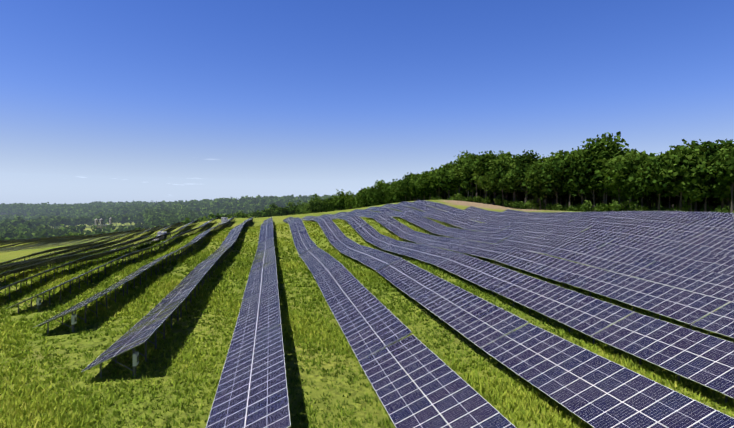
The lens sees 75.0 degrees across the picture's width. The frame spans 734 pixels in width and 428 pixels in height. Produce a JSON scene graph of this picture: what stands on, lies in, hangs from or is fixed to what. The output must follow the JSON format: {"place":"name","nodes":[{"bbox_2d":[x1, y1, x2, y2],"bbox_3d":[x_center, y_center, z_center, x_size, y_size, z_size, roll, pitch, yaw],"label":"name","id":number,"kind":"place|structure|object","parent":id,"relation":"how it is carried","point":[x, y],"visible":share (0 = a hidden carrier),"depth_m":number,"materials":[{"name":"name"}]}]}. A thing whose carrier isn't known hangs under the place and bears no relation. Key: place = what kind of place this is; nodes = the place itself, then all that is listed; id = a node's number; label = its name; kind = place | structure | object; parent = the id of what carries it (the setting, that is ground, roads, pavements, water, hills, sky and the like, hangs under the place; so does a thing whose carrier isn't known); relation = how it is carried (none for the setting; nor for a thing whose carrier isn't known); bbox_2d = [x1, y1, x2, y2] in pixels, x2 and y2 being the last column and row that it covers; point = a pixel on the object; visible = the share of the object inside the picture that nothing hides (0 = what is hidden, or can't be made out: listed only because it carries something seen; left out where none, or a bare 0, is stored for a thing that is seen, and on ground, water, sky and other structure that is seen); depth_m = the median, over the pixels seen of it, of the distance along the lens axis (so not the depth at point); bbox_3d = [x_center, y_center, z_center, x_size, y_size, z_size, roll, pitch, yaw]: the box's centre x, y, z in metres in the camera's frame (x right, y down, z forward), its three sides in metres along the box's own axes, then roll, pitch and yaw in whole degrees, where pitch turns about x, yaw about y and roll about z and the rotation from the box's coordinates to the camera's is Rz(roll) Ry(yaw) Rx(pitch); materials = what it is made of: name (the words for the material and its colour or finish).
{"place":"outdoors","nodes":[
{"label":"outdoors","id":0,"kind":"place"},
{"bbox_2d":[0,200,733,427],"bbox_3d":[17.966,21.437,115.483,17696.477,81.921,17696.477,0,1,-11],"label":"terrain","id":1,"kind":"structure","parent":0,"point":[96,341],"depth_m":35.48,"materials":[{"name":"green plant"}]},
{"bbox_2d":[0,232,129,251],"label":"fence","id":2,"kind":"object","parent":1,"relation":"on","point":[1,250],"visible":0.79,"depth_m":241.33,"materials":[{"name":"metal"}]},
{"bbox_2d":[36,298,138,376],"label":"combiner boxes","id":3,"kind":"object","parent":1,"relation":"on","point":[135,354],"visible":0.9,"depth_m":41.30,"materials":[{"name":"white metal"}]},
{"bbox_2d":[0,224,185,251],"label":"solar array racking","id":4,"kind":"object","parent":1,"relation":"on","point":[74,239],"visible":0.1,"depth_m":291.37,"materials":[{"name":"metal"}]},
{"bbox_2d":[0,225,169,249],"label":"solar array modules","id":5,"kind":"object","parent":4,"relation":"on","point":[52,239],"visible":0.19,"depth_m":302.04,"materials":[{"name":"glass"}]},
{"bbox_2d":[0,202,203,227],"bbox_3d":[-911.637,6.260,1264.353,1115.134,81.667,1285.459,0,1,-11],"label":"distant forest","id":6,"kind":"object","parent":1,"relation":"on","point":[158,215],"materials":[{"name":"green plant"}]},
{"bbox_2d":[95,218,111,228],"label":"silos","id":7,"kind":"object","parent":1,"relation":"on","point":[101,225],"visible":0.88,"depth_m":923.31,"materials":[{"name":"grey concrete"}]},
{"bbox_2d":[152,232,166,240],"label":"inverter station","id":8,"kind":"object","parent":1,"relation":"on","point":[162,237],"visible":0.54,"depth_m":159.50,"materials":[{"name":"white metal"}]},
{"bbox_2d":[133,223,191,234],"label":"fence","id":9,"kind":"object","parent":1,"relation":"on","point":[156,229],"visible":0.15,"depth_m":301.28,"materials":[{"name":"metal"}]},
{"bbox_2d":[0,194,356,238],"bbox_3d":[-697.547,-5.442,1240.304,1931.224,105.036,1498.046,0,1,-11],"label":"woodland","id":10,"kind":"object","parent":1,"relation":"on","point":[16,224],"materials":[{"name":"green plant"}]},
{"bbox_2d":[218,217,230,223],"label":"inverter station","id":11,"kind":"object","parent":1,"relation":"on","point":[223,219],"visible":0.71,"depth_m":202.79,"materials":[{"name":"white metal"}]},
{"bbox_2d":[0,191,725,239],"bbox_3d":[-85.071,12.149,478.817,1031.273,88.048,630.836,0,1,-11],"label":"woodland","id":12,"kind":"object","parent":1,"relation":"on","point":[211,216],"depth_m":549.52,"materials":[{"name":"green plant"}]},
{"bbox_2d":[0,205,727,421],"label":"support posts","id":13,"kind":"object","parent":1,"relation":"on","point":[210,232],"visible":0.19,"depth_m":91.30,"materials":[{"name":"metal"}]},
{"bbox_2d":[0,200,733,427],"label":"solar panels","id":14,"kind":"object","parent":13,"relation":"on","point":[692,253],"visible":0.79,"depth_m":39.47,"materials":[{"name":"blue glass"}]},
{"bbox_2d":[156,152,733,226],"bbox_3d":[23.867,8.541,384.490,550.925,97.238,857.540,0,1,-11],"label":"forest edge trees","id":15,"kind":"object","parent":1,"relation":"on","point":[373,196],"depth_m":475.98,"materials":[{"name":"green plant"}]},
{"bbox_2d":[382,131,733,212],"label":"trees","id":16,"kind":"object","parent":1,"relation":"on","point":[703,169],"depth_m":222.72,"materials":[{"name":"green plant"}]},
{"bbox_2d":[431,193,733,212],"bbox_3d":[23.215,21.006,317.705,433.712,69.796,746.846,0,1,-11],"label":"forest edge shrubs","id":17,"kind":"object","parent":1,"relation":"on","point":[550,206],"depth_m":229.72,"materials":[{"name":"green plant"}]},
{"bbox_2d":[466,190,733,211],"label":"tree trunks","id":18,"kind":"object","parent":1,"relation":"on","point":[605,203],"visible":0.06,"depth_m":221.64,"materials":[{"name":"grey"}]},
{"bbox_2d":[0,0,733,203],"label":"sky","id":19,"kind":"structure","parent":0,"point":[105,101],"materials":[{"name":"blue"}]}
]}

